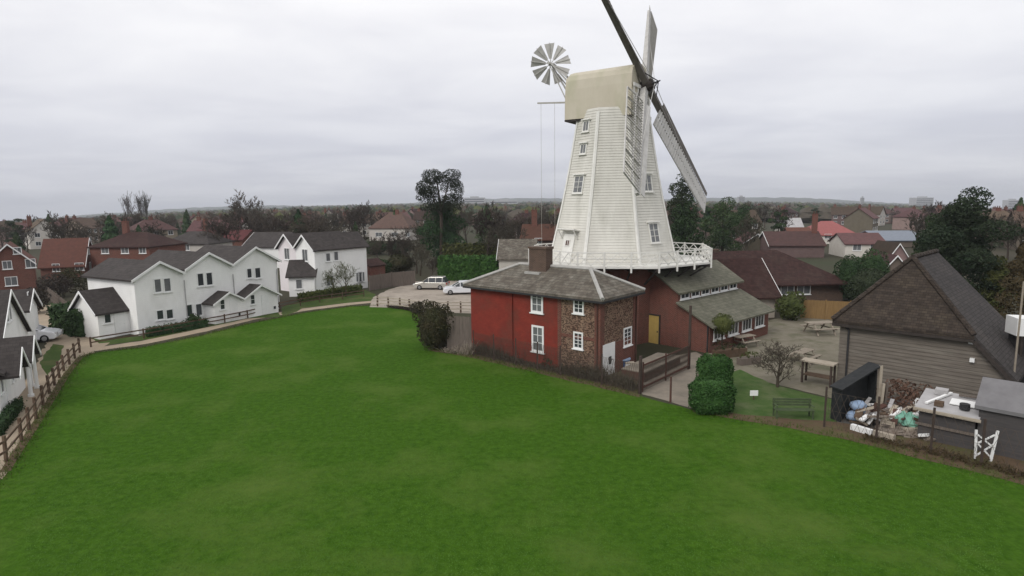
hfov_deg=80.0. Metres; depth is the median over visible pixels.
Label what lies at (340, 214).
bare tree
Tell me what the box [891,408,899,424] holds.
scrap board
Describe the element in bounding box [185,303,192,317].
window
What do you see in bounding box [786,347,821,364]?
picnic table
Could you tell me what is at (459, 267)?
hedge
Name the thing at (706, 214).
evergreen
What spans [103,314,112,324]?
window
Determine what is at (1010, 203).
tower block
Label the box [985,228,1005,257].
bare tree
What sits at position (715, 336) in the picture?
window
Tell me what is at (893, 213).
bare tree
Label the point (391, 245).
bare tree
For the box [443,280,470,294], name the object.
parked car
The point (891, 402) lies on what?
scrap board
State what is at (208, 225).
bare tree
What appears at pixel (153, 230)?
bare tree
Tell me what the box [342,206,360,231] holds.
bare tree
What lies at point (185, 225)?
evergreen
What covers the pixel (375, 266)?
shed
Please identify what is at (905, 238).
warehouse
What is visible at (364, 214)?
bare tree
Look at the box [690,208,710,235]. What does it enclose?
town house
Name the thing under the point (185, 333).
path
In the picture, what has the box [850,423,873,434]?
scrap board
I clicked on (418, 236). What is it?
bare tree
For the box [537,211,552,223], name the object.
bare tree
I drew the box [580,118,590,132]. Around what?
window
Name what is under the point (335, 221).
bare tree
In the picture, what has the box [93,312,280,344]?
lawn
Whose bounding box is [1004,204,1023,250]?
town house
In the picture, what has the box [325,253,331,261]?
window
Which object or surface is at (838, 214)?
town house
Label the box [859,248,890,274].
evergreen
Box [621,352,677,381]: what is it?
ramp
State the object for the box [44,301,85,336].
hedge
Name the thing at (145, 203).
poplar
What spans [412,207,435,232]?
town house
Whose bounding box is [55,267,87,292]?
shrub
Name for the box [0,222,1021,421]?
ground
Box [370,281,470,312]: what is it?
car park
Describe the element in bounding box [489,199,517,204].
tower block
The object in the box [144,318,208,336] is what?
hedge
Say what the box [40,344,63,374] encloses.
lawn
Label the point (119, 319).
door
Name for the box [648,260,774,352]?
engine house
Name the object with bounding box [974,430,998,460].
trestle
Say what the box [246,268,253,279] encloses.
window
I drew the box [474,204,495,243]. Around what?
conifer
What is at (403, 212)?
town house
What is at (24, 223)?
town house
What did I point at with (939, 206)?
town house
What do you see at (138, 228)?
evergreen
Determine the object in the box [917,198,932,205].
window
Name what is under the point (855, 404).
sack
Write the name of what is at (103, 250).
window
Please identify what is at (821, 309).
board fence
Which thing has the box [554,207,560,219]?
town house
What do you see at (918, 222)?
bare tree
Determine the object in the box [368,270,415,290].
board fence
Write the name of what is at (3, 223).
town house
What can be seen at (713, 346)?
planter
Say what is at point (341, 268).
bare tree
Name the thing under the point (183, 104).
sky
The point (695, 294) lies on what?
window
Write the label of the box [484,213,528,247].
bare tree
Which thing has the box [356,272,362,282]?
window
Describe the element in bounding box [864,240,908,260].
house
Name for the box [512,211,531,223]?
bare tree
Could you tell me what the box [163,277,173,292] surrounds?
window
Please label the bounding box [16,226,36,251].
bare tree
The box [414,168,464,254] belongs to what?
pine tree
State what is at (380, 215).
bare tree
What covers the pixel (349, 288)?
hedge
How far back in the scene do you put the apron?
36.28 m
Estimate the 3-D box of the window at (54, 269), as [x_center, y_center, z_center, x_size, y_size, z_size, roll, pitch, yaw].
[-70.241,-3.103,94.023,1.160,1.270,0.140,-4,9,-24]
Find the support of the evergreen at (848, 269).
on the ground at (827, 262)
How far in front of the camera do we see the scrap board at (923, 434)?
27.70 m
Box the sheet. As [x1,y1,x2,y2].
[949,398,974,407]
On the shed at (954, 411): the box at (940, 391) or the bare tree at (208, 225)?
the box at (940, 391)
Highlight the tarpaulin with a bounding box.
[895,411,918,426]
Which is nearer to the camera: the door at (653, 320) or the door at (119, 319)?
the door at (653, 320)
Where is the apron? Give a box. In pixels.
[642,352,701,407]
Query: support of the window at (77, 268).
in the house at (56, 254)
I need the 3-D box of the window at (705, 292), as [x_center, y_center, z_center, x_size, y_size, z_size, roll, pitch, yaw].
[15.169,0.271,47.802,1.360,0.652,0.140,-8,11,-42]
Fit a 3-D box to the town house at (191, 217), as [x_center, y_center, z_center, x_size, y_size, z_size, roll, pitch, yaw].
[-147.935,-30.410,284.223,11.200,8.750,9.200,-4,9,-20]
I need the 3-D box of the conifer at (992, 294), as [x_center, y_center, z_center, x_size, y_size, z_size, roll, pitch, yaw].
[44.273,-0.124,55.802,3.265,5.911,3.228,-1,8,0]
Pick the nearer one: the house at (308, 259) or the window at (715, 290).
the window at (715, 290)
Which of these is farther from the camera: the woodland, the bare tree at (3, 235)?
the woodland
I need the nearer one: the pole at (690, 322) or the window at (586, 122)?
the pole at (690, 322)
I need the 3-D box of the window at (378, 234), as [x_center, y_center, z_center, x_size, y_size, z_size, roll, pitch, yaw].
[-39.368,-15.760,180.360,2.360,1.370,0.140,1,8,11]
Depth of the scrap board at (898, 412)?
29.02 m
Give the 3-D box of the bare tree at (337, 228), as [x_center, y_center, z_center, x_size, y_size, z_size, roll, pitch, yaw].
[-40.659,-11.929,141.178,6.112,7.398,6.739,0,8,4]
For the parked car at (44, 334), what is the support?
on the ground at (827, 262)
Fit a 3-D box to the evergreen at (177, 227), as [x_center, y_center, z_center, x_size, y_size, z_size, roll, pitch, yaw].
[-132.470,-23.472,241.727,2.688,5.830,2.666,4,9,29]
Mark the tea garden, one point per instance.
(791, 333)
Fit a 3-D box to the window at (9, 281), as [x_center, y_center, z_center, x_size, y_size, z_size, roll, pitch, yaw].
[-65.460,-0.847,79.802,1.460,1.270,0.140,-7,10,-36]
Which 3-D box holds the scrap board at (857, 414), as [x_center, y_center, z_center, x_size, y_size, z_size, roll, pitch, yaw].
[17.029,6.029,29.902,0.327,0.599,0.712,6,11,40]
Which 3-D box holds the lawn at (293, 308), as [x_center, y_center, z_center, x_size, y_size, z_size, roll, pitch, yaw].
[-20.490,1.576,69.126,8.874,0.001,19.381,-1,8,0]
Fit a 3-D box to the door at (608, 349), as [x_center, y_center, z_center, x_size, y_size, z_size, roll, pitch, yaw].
[6.108,4.502,38.477,0.120,2.050,1.400,6,11,41]
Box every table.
[732,333,761,347]
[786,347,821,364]
[800,320,839,335]
[800,357,837,387]
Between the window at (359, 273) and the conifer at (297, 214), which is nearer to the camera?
the window at (359, 273)
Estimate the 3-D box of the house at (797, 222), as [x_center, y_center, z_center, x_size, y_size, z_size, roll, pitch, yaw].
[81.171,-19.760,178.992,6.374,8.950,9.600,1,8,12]
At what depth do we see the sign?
33.59 m
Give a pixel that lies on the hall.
(769, 277)
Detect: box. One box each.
[934,400,943,406]
[935,387,948,394]
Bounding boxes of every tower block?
[464,196,484,203]
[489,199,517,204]
[737,196,744,202]
[909,196,933,206]
[1002,199,1018,208]
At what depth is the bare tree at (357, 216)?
152.36 m
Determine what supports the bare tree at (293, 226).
on the ground at (827, 262)
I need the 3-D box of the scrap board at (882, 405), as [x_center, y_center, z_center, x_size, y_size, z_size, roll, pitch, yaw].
[17.911,6.037,30.184,1.203,0.535,0.295,-2,8,-9]
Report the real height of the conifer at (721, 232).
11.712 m
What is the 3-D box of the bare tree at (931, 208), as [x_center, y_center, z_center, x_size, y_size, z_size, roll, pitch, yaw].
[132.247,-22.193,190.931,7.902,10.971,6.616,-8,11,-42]
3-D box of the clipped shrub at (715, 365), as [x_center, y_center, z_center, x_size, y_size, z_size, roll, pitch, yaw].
[11.540,4.944,34.755,2.155,2.475,1.815,-1,8,0]
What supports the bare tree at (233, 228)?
on the ground at (827, 262)
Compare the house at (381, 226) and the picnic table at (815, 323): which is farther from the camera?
the house at (381, 226)
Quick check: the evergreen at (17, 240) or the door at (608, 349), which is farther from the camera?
the evergreen at (17, 240)
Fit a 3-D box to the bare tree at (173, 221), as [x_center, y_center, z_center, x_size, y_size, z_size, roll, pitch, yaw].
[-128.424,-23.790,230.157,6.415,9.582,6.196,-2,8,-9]
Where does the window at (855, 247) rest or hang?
in the house at (847, 244)
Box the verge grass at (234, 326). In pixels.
[0,304,1023,488]
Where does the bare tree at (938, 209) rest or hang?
on the ground at (827, 262)
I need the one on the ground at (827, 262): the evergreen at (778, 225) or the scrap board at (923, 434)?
the evergreen at (778, 225)
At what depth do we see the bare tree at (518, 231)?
116.02 m
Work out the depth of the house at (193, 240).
117.25 m
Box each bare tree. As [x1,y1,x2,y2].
[0,222,14,247]
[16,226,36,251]
[38,210,80,238]
[49,224,73,238]
[64,221,94,237]
[73,226,98,238]
[88,228,105,242]
[92,211,121,235]
[93,215,104,225]
[123,208,143,226]
[142,220,166,236]
[154,212,173,223]
[165,215,180,226]
[196,228,221,239]
[197,214,232,236]
[204,211,218,219]
[209,216,241,244]
[222,209,234,219]
[224,188,265,223]
[224,209,254,229]
[246,218,273,233]
[249,212,271,231]
[250,208,266,221]
[250,208,285,234]
[270,214,293,231]
[280,207,312,230]
[280,223,307,232]
[284,219,305,232]
[286,205,305,217]
[292,212,326,232]
[312,218,331,231]
[321,267,346,296]
[322,261,359,296]
[324,216,338,231]
[325,221,348,231]
[326,208,344,226]
[330,216,347,230]
[341,204,373,232]
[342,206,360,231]
[347,224,369,239]
[353,200,374,237]
[366,236,384,257]
[367,214,378,226]
[371,211,387,220]
[379,231,407,269]
[383,205,393,211]
[389,226,420,252]
[399,238,430,273]
[411,218,434,249]
[411,242,432,275]
[413,218,432,257]
[424,256,437,275]
[444,217,467,243]
[456,202,474,241]
[468,201,509,255]
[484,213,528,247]
[495,208,506,224]
[507,217,531,238]
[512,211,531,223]
[524,210,552,223]
[536,205,550,219]
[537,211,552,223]
[544,216,558,228]
[728,213,764,250]
[734,205,765,219]
[739,201,762,218]
[752,340,810,386]
[759,202,774,227]
[769,206,794,229]
[890,210,899,218]
[903,205,930,252]
[920,204,945,240]
[925,201,944,213]
[979,212,1008,244]
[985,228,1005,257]
[998,218,1021,259]
[1002,216,1023,252]
[1003,206,1023,223]
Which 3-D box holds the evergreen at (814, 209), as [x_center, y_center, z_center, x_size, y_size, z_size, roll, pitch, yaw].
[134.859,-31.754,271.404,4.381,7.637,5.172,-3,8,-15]
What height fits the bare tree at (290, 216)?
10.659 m
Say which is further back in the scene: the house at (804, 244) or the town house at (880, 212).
the town house at (880, 212)
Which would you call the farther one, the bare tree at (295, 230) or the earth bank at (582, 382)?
the bare tree at (295, 230)
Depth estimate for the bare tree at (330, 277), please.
71.41 m
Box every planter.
[710,339,731,352]
[712,342,746,357]
[736,351,761,365]
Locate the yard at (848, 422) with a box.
[837,395,911,428]
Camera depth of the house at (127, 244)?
97.64 m
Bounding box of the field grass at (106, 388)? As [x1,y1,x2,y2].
[0,306,1023,575]
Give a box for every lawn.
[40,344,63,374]
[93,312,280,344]
[281,290,375,315]
[730,370,835,421]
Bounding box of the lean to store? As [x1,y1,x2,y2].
[830,362,882,421]
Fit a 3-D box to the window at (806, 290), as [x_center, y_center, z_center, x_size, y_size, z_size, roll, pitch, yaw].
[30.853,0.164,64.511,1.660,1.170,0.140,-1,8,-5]
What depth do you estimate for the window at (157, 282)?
53.54 m
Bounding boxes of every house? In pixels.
[0,221,24,247]
[0,241,36,289]
[0,288,42,411]
[18,219,66,241]
[25,215,60,248]
[37,238,91,278]
[56,215,76,221]
[65,215,103,242]
[86,218,187,267]
[112,214,131,233]
[130,215,178,237]
[172,231,233,250]
[179,214,194,232]
[186,215,248,231]
[191,211,209,221]
[196,217,253,245]
[242,232,293,267]
[274,231,369,296]
[285,212,324,231]
[339,211,381,236]
[368,208,421,240]
[379,209,411,218]
[408,207,423,213]
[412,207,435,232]
[496,239,537,268]
[509,209,544,237]
[520,207,556,245]
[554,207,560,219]
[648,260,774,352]
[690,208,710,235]
[714,207,762,240]
[735,232,760,250]
[759,211,826,257]
[771,205,798,222]
[774,205,803,230]
[783,227,810,230]
[808,221,854,243]
[827,233,884,257]
[831,204,857,225]
[843,204,879,232]
[861,204,886,225]
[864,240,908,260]
[866,251,902,270]
[885,208,896,223]
[891,205,925,229]
[891,206,911,212]
[929,204,941,219]
[982,205,1010,213]
[988,206,1009,241]
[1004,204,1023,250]
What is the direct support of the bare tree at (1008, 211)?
on the ground at (827, 262)
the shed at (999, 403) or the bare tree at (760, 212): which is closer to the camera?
the shed at (999, 403)
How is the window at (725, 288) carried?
in the engine house at (708, 294)
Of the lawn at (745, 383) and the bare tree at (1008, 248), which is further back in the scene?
the bare tree at (1008, 248)
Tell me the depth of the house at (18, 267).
80.04 m
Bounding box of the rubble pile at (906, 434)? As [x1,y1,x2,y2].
[901,430,936,440]
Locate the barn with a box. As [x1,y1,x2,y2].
[831,249,1023,399]
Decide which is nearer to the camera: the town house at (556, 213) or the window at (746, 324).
the window at (746, 324)
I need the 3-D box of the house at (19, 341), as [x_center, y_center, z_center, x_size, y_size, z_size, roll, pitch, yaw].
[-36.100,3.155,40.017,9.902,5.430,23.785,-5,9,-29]
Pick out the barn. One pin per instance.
(934, 318)
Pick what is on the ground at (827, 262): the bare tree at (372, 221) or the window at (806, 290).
the bare tree at (372, 221)
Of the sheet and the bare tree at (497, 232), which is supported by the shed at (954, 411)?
the sheet
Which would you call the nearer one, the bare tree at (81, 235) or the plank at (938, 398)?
the plank at (938, 398)
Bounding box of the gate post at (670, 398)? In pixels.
[669,377,671,402]
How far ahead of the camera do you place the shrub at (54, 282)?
74.44 m
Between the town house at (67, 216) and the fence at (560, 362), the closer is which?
the fence at (560, 362)
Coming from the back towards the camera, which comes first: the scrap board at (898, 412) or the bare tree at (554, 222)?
the bare tree at (554, 222)
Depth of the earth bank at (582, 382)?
39.04 m
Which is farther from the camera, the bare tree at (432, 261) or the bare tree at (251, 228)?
the bare tree at (251, 228)
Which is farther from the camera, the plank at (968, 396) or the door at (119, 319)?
the door at (119, 319)
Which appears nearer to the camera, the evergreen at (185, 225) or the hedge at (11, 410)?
the hedge at (11, 410)
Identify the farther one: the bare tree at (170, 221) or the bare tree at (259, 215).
the bare tree at (170, 221)
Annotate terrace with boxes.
[67,245,281,338]
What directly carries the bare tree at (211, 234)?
on the ground at (827, 262)
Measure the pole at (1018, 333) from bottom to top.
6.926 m
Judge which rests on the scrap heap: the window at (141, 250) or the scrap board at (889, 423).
the scrap board at (889, 423)
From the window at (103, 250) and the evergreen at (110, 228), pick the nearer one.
the window at (103, 250)
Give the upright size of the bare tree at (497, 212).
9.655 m
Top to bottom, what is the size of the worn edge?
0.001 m
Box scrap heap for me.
[874,421,905,435]
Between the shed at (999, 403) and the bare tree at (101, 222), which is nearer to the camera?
the shed at (999, 403)
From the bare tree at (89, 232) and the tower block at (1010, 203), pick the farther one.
the tower block at (1010, 203)
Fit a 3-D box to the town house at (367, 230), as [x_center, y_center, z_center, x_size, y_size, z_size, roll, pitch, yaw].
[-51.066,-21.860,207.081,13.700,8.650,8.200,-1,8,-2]
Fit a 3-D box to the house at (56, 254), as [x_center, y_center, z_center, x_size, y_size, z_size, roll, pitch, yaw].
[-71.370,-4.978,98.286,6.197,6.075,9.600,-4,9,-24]
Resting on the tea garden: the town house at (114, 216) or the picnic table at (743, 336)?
the picnic table at (743, 336)
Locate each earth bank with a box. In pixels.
[427,347,639,396]
[694,411,1023,484]
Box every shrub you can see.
[26,287,50,311]
[35,273,73,296]
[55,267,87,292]
[185,313,201,321]
[366,241,386,254]
[379,258,392,272]
[386,240,414,253]
[387,253,415,271]
[409,301,426,313]
[412,299,453,348]
[687,376,737,414]
[695,353,735,384]
[712,313,734,348]
[774,291,806,320]
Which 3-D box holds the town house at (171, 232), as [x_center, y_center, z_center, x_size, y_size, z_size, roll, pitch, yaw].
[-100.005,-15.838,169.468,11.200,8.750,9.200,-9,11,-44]
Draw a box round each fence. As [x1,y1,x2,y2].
[0,338,80,461]
[44,286,66,303]
[89,290,363,346]
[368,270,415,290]
[376,296,470,312]
[446,315,471,349]
[472,330,640,393]
[642,343,689,391]
[800,300,850,319]
[823,387,1023,475]
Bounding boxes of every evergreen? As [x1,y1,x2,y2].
[1,218,24,242]
[12,232,26,251]
[99,215,118,241]
[136,225,141,231]
[176,222,180,235]
[180,212,189,234]
[353,222,358,231]
[697,206,712,237]
[767,209,788,230]
[809,208,821,221]
[832,254,867,299]
[844,267,887,300]
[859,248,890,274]
[993,238,1004,246]
[1015,197,1023,209]
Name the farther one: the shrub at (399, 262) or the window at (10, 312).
the shrub at (399, 262)
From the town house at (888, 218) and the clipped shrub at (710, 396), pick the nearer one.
the clipped shrub at (710, 396)
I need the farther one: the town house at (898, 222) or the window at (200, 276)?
the town house at (898, 222)
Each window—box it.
[2,261,12,269]
[4,276,18,286]
[9,303,13,321]
[12,247,21,254]
[25,259,36,268]
[52,264,60,271]
[74,263,84,270]
[101,248,108,253]
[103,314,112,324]
[121,248,129,253]
[139,248,146,253]
[153,278,163,293]
[156,309,165,321]
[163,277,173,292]
[165,308,175,320]
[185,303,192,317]
[195,303,204,316]
[196,272,205,287]
[205,272,214,286]
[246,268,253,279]
[254,267,262,279]
[284,248,289,259]
[295,279,303,289]
[302,249,308,261]
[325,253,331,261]
[326,275,334,286]
[333,251,338,261]
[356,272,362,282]
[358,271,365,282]
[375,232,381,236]
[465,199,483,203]
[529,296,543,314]
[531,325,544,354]
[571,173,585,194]
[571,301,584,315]
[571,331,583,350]
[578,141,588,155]
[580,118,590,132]
[623,326,632,347]
[641,172,654,192]
[646,221,661,244]
[680,293,690,300]
[691,291,700,298]
[701,289,710,296]
[711,287,719,294]
[713,329,725,341]
[720,286,728,292]
[727,322,739,337]
[729,284,737,290]
[741,318,752,332]
[754,315,764,328]
[780,286,794,295]
[797,286,811,294]
[852,245,861,250]
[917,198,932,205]
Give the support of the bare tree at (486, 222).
on the ground at (827, 262)
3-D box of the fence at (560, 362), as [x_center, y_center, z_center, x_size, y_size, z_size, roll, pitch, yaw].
[2.297,4.583,39.408,13.768,2.025,0.287,7,11,42]
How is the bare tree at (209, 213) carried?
on the ground at (827, 262)
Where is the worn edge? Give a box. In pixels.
[0,353,92,471]
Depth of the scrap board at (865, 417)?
29.25 m
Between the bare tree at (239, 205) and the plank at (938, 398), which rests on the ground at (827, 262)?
the bare tree at (239, 205)
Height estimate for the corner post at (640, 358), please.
2.314 m
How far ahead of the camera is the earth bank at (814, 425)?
27.24 m
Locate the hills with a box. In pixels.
[6,197,907,221]
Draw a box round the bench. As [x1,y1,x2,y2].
[772,398,814,419]
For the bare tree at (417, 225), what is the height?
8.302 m
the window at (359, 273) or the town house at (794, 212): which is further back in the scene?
the town house at (794, 212)
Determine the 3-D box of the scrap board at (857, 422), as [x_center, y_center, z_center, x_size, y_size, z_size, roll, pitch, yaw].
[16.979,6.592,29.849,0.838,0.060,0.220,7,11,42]
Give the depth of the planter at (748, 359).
40.76 m
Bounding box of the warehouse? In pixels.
[860,230,915,246]
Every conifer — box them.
[181,209,191,233]
[291,209,304,231]
[416,197,468,259]
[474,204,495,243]
[670,197,705,255]
[699,197,743,250]
[727,204,756,244]
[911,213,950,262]
[975,254,1019,312]
[993,242,1023,319]
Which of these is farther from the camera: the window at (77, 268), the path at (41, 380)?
the window at (77, 268)
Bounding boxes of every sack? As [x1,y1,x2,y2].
[846,410,857,420]
[849,400,866,409]
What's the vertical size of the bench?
0.936 m
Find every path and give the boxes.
[0,342,109,478]
[37,305,102,353]
[95,301,371,350]
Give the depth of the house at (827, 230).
147.64 m
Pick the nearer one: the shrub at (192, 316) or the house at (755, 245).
the shrub at (192, 316)
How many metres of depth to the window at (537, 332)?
40.85 m
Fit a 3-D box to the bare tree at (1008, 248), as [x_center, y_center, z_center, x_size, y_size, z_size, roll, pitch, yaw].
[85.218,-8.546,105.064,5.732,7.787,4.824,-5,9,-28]
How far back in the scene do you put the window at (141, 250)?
96.55 m
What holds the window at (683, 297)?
in the engine house at (708, 294)
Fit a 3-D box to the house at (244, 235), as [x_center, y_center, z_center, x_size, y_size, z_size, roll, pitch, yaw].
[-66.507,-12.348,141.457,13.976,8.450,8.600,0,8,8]
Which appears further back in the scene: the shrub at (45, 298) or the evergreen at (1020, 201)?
the evergreen at (1020, 201)
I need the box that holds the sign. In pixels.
[750,390,757,399]
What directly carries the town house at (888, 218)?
on the ground at (827, 262)
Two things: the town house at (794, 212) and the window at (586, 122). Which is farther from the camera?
the town house at (794, 212)
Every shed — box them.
[367,258,385,280]
[913,388,980,449]
[974,377,1023,460]
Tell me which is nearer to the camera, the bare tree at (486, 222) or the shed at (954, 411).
the shed at (954, 411)
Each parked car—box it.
[35,324,62,341]
[413,276,449,289]
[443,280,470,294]
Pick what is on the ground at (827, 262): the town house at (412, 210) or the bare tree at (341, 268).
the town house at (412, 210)
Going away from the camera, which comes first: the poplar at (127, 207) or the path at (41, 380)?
the path at (41, 380)
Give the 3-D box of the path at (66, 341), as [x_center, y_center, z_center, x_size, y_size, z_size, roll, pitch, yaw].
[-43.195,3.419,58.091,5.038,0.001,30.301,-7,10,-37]
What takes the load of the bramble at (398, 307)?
on the field grass at (106, 388)
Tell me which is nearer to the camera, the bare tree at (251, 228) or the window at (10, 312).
the window at (10, 312)
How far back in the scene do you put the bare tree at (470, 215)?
159.86 m
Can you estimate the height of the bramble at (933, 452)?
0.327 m
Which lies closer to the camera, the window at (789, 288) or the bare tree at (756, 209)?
the window at (789, 288)
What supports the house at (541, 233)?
on the ground at (827, 262)
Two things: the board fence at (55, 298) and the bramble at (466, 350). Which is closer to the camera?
the bramble at (466, 350)
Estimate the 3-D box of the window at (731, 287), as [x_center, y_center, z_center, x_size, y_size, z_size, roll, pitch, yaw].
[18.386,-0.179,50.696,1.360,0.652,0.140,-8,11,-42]
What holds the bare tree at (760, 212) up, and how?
on the ground at (827, 262)
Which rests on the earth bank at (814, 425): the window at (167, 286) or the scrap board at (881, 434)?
the scrap board at (881, 434)
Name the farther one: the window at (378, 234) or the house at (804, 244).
the window at (378, 234)
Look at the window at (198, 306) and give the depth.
57.05 m
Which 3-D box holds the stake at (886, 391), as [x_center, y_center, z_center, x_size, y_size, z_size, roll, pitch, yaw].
[18.809,5.616,30.748,0.220,1.805,0.150,-1,8,0]
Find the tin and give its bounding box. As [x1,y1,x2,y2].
[959,402,970,410]
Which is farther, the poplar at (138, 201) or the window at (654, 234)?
the poplar at (138, 201)
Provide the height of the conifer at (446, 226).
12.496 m
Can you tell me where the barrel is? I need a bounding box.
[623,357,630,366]
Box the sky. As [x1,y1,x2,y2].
[0,0,1023,220]
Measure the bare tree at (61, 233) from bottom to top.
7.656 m
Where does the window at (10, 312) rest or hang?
in the house at (19, 341)
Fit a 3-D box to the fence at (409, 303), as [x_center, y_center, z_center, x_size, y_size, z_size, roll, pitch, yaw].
[-9.457,1.800,62.781,11.768,1.278,1.667,3,9,23]
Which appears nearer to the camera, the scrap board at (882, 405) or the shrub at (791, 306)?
the scrap board at (882, 405)
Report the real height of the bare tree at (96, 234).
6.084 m
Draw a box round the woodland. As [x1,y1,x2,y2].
[14,200,1001,229]
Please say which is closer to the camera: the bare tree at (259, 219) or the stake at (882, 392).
the stake at (882, 392)
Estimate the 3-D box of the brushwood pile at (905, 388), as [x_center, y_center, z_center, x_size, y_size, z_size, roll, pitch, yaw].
[20.064,5.628,31.027,2.932,1.864,2.930,-4,9,-19]
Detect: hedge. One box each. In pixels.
[0,396,26,435]
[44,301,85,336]
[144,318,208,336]
[297,283,362,301]
[437,254,498,280]
[440,241,498,261]
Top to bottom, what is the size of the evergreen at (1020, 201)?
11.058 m
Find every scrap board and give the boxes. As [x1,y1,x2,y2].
[850,420,868,425]
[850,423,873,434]
[854,405,864,417]
[855,406,873,411]
[859,414,867,420]
[866,413,874,424]
[867,415,894,417]
[873,403,886,411]
[873,430,895,441]
[880,420,894,427]
[882,404,898,420]
[888,399,894,407]
[889,409,901,418]
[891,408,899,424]
[903,427,917,430]
[918,433,928,436]
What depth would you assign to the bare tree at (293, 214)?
247.07 m
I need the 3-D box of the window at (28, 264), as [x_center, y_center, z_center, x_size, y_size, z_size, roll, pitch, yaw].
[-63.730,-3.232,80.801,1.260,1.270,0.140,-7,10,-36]
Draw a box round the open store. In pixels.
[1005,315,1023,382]
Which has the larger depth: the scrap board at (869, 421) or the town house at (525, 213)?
the town house at (525, 213)
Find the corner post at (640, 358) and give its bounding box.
[638,356,641,393]
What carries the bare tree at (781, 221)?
on the ground at (827, 262)
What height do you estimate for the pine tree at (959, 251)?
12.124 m
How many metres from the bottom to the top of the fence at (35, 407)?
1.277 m
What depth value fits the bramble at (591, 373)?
38.18 m
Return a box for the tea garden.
[708,317,839,397]
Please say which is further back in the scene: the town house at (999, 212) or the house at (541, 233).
the town house at (999, 212)
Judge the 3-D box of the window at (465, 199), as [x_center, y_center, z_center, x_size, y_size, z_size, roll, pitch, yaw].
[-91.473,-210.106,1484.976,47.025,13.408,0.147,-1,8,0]
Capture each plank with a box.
[925,392,952,403]
[959,394,976,398]
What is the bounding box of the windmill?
[528,0,712,344]
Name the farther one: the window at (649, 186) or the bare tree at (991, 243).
the bare tree at (991, 243)
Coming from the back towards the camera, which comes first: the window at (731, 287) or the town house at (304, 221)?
the town house at (304, 221)
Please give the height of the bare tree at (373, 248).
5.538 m
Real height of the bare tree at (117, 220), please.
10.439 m
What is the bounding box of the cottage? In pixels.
[462,246,644,378]
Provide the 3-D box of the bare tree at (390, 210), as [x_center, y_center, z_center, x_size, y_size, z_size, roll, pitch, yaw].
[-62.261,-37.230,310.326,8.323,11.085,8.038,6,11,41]
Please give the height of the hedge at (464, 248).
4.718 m
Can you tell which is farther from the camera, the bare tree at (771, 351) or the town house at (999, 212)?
the town house at (999, 212)
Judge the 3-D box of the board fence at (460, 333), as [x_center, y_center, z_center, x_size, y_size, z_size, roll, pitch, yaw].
[-3.922,3.402,45.598,2.068,2.780,0.126,2,8,18]
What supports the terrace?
on the ground at (827, 262)
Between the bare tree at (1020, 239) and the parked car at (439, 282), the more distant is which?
the bare tree at (1020, 239)
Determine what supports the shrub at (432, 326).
on the field grass at (106, 388)
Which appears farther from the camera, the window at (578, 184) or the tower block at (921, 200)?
the tower block at (921, 200)
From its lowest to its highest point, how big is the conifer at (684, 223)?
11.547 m
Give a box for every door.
[113,312,125,335]
[561,234,575,262]
[603,341,614,372]
[649,315,658,343]
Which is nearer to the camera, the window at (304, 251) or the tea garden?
the tea garden
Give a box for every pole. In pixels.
[688,305,691,368]
[1013,281,1023,371]
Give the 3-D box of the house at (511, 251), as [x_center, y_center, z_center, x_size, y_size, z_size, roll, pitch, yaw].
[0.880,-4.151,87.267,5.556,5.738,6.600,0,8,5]
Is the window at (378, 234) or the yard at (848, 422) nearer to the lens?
the yard at (848, 422)
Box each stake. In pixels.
[880,383,884,403]
[883,382,888,403]
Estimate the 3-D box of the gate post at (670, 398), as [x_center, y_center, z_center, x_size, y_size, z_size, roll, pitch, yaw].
[8.671,5.600,33.350,0.111,1.550,0.111,3,9,22]
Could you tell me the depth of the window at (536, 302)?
40.58 m
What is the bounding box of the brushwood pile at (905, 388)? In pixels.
[876,378,932,410]
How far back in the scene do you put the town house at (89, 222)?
201.30 m
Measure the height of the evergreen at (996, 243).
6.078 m
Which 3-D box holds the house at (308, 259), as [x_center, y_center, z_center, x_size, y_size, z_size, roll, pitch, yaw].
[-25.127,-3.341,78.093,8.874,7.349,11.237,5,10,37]
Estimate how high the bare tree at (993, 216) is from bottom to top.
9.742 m
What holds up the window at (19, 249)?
in the house at (18, 267)
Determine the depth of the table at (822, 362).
36.15 m
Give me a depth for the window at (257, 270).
62.34 m
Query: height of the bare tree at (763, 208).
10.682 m
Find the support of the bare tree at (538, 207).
on the ground at (827, 262)
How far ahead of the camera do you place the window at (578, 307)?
38.37 m
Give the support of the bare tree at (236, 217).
on the ground at (827, 262)
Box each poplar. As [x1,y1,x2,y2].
[120,192,135,215]
[134,193,146,216]
[139,191,151,216]
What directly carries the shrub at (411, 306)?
on the field grass at (106, 388)
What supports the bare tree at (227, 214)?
on the ground at (827, 262)
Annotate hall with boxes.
[698,249,847,317]
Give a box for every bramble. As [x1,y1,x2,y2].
[384,305,420,311]
[434,340,478,355]
[465,340,644,390]
[854,433,1023,478]
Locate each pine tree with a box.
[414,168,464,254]
[666,173,698,241]
[915,186,1023,298]
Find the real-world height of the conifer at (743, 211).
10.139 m
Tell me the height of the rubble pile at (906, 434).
0.424 m
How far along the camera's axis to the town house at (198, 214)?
262.53 m

